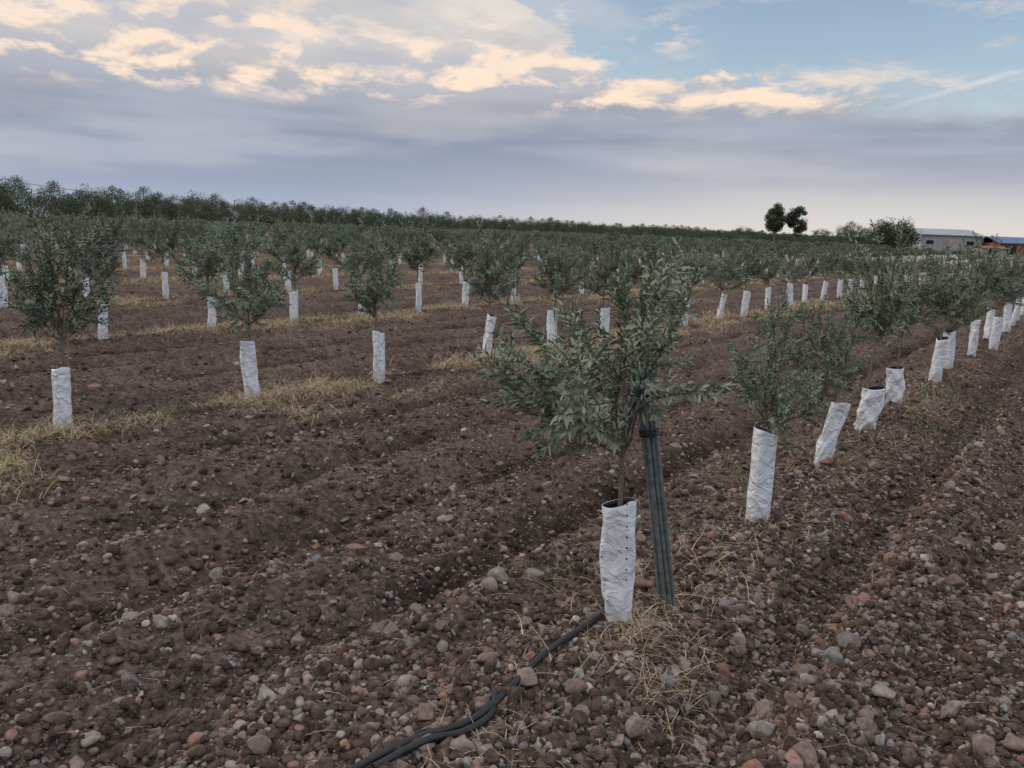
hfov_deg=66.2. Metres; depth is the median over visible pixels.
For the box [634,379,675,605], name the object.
stake bundle
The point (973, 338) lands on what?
tree guard
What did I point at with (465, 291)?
tree guard
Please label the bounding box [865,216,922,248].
carob tree
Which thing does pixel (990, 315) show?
tree guard
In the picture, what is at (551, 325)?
tree guard
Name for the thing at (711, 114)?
sky
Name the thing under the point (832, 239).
almond tree
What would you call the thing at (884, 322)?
olive tree
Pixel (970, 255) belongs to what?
olive tree
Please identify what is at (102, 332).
tree guard
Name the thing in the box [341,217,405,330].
olive tree
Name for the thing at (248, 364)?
tree guard
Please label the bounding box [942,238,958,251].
door
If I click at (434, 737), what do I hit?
drip irrigation hose
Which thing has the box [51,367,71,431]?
tree guard
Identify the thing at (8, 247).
olive tree
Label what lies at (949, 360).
tree guard
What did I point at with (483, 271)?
olive tree
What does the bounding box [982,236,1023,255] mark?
brick shed
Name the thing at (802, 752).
field stones
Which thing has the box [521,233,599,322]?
olive tree
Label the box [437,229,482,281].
olive tree
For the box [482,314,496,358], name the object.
tree guard
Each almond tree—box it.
[670,227,684,236]
[681,226,698,238]
[731,226,753,238]
[742,228,755,238]
[806,228,829,245]
[816,229,836,243]
[832,225,856,242]
[839,224,866,245]
[841,221,865,243]
[855,225,872,244]
[864,233,879,244]
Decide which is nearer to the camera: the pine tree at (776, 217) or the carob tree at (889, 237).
the carob tree at (889, 237)
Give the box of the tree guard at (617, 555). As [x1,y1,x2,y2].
[599,497,635,622]
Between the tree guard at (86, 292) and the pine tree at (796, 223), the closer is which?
the tree guard at (86, 292)
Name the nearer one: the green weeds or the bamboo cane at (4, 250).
the green weeds
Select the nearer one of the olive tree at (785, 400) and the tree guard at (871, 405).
the olive tree at (785, 400)
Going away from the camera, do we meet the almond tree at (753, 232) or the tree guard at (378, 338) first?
the tree guard at (378, 338)
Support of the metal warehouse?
on the ground at (284, 534)
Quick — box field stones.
[0,298,1023,767]
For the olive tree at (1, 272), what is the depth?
8.91 m
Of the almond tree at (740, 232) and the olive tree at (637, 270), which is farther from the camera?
the almond tree at (740, 232)
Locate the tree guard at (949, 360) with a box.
[943,329,955,368]
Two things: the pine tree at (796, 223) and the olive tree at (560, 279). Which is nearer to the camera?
the olive tree at (560, 279)
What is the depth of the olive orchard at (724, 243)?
58.37 m
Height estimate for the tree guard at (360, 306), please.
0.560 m
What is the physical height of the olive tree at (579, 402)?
1.580 m
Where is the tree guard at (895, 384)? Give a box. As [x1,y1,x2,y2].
[885,366,904,403]
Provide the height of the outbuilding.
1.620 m
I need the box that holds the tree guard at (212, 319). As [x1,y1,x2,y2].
[207,292,216,330]
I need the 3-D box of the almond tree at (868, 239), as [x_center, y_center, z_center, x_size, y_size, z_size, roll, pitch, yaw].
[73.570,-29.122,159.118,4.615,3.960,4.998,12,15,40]
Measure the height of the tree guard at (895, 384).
0.392 m
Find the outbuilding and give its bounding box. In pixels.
[971,245,1006,254]
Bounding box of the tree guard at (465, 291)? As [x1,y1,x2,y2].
[462,280,469,307]
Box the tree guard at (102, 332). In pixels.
[97,300,107,339]
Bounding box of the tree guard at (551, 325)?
[546,309,556,348]
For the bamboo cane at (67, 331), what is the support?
on the ground at (284, 534)
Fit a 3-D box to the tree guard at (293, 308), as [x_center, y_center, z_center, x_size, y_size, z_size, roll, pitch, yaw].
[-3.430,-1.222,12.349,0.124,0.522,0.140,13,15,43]
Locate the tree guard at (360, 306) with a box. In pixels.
[358,284,365,315]
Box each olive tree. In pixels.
[0,198,127,366]
[0,222,30,271]
[0,246,7,276]
[49,203,132,298]
[56,223,121,270]
[141,210,184,271]
[161,225,236,292]
[175,214,291,347]
[262,227,327,290]
[330,229,378,282]
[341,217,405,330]
[395,212,441,282]
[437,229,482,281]
[461,220,525,314]
[466,237,737,506]
[491,231,532,276]
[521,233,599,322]
[570,227,632,307]
[618,231,665,299]
[664,243,723,296]
[696,247,751,309]
[718,237,773,290]
[724,284,828,455]
[782,287,878,433]
[836,219,927,388]
[868,255,959,368]
[912,239,988,339]
[925,267,991,331]
[954,231,1011,320]
[971,251,1023,309]
[977,244,1023,316]
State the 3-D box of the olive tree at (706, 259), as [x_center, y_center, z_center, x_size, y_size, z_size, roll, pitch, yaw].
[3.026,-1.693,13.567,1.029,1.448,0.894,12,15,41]
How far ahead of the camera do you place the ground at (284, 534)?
5.47 m
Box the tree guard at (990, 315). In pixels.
[983,307,994,338]
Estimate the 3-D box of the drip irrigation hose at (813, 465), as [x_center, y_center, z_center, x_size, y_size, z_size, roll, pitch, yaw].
[3.663,0.212,7.673,0.128,0.042,10.899,10,14,35]
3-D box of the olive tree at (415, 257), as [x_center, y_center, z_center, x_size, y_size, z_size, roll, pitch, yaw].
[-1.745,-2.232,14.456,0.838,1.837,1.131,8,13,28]
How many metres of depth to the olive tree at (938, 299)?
8.90 m
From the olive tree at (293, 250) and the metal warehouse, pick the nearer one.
the olive tree at (293, 250)
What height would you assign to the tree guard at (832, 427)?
0.520 m
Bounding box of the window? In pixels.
[926,240,933,243]
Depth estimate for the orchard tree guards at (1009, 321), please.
20.88 m
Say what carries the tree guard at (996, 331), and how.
on the ground at (284, 534)
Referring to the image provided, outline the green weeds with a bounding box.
[0,376,1006,608]
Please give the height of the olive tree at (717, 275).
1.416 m
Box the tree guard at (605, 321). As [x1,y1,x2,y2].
[599,307,609,341]
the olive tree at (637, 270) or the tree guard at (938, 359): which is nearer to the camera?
the tree guard at (938, 359)
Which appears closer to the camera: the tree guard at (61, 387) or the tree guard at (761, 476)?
the tree guard at (761, 476)
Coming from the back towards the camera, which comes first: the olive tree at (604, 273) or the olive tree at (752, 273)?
the olive tree at (752, 273)
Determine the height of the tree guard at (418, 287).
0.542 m
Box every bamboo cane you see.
[3,225,6,287]
[66,256,68,366]
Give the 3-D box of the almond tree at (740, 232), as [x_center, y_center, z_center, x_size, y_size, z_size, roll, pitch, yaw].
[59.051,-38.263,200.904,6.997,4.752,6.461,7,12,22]
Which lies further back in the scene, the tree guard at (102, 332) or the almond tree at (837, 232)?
the almond tree at (837, 232)
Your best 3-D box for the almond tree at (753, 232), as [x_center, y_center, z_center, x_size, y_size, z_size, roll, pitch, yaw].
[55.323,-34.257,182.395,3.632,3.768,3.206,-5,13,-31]
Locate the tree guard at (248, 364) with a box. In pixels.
[240,341,260,400]
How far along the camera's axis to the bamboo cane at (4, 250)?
12.92 m
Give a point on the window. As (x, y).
(927, 241)
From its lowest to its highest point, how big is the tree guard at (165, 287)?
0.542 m
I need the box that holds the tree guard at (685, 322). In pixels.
[680,298,690,326]
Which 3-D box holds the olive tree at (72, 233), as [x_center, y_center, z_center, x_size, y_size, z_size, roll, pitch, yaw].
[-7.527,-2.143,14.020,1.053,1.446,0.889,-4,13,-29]
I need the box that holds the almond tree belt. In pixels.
[0,175,867,244]
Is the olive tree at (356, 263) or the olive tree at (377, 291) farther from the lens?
the olive tree at (356, 263)
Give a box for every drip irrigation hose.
[347,607,605,767]
[371,689,498,767]
[635,349,965,593]
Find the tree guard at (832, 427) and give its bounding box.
[813,402,850,467]
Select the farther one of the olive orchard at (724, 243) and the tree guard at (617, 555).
the olive orchard at (724, 243)
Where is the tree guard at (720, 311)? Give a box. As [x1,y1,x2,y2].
[716,292,727,319]
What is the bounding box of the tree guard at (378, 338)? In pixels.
[372,331,384,383]
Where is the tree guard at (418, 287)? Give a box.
[415,283,421,311]
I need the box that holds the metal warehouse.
[905,228,985,251]
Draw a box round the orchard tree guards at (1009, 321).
[2,228,1023,332]
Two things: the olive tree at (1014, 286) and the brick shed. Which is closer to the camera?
the olive tree at (1014, 286)
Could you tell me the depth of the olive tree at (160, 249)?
15.07 m
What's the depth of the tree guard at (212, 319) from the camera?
11.20 m
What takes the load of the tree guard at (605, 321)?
on the ground at (284, 534)
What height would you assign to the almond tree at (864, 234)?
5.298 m
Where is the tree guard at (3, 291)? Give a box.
[0,275,8,307]
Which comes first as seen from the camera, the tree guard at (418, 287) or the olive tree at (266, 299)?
the olive tree at (266, 299)
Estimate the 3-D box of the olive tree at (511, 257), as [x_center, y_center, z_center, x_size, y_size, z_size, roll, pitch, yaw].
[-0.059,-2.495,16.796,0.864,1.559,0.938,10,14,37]
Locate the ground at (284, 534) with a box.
[0,214,1023,767]
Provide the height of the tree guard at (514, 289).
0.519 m
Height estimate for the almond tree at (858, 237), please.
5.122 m
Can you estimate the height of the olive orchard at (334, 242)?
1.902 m
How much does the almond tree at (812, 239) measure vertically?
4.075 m
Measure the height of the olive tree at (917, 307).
1.516 m
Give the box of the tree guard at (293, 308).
[289,290,298,322]
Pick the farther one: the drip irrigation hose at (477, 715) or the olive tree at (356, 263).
the olive tree at (356, 263)
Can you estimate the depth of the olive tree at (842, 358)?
5.36 m
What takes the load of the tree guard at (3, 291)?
on the ground at (284, 534)
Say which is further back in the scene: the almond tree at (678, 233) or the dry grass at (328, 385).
the almond tree at (678, 233)
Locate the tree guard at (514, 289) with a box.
[510,280,515,302]
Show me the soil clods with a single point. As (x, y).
(556, 737)
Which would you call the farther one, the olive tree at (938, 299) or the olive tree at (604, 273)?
the olive tree at (604, 273)
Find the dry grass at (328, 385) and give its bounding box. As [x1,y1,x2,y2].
[0,255,1023,767]
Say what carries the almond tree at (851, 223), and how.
on the ground at (284, 534)
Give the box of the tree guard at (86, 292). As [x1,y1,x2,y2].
[81,276,89,297]
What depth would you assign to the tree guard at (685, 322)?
13.62 m
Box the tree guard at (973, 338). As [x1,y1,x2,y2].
[967,319,980,356]
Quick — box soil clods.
[0,285,1023,767]
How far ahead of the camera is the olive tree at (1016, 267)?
13.10 m
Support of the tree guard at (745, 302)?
on the ground at (284, 534)
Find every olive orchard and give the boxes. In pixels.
[0,207,1023,303]
[0,212,1023,271]
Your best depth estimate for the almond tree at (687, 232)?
210.39 m
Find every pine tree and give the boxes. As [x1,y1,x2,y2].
[764,202,790,241]
[785,205,807,241]
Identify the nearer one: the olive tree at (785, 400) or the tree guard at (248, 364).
the olive tree at (785, 400)
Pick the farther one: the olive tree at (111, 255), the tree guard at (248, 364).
the olive tree at (111, 255)
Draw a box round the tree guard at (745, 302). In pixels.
[741,291,750,315]
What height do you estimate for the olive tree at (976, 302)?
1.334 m
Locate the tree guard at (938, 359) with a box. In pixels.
[928,336,948,381]
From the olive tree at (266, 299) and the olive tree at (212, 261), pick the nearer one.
the olive tree at (266, 299)
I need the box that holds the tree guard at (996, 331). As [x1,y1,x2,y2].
[988,317,1003,349]
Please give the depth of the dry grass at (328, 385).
6.73 m
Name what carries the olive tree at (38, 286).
on the ground at (284, 534)
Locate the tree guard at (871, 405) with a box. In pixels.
[853,385,886,429]
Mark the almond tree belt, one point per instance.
(110, 208)
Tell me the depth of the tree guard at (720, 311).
14.65 m
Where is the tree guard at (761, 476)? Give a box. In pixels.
[745,425,777,523]
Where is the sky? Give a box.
[0,0,1023,237]
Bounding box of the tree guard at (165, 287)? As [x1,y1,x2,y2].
[161,272,168,298]

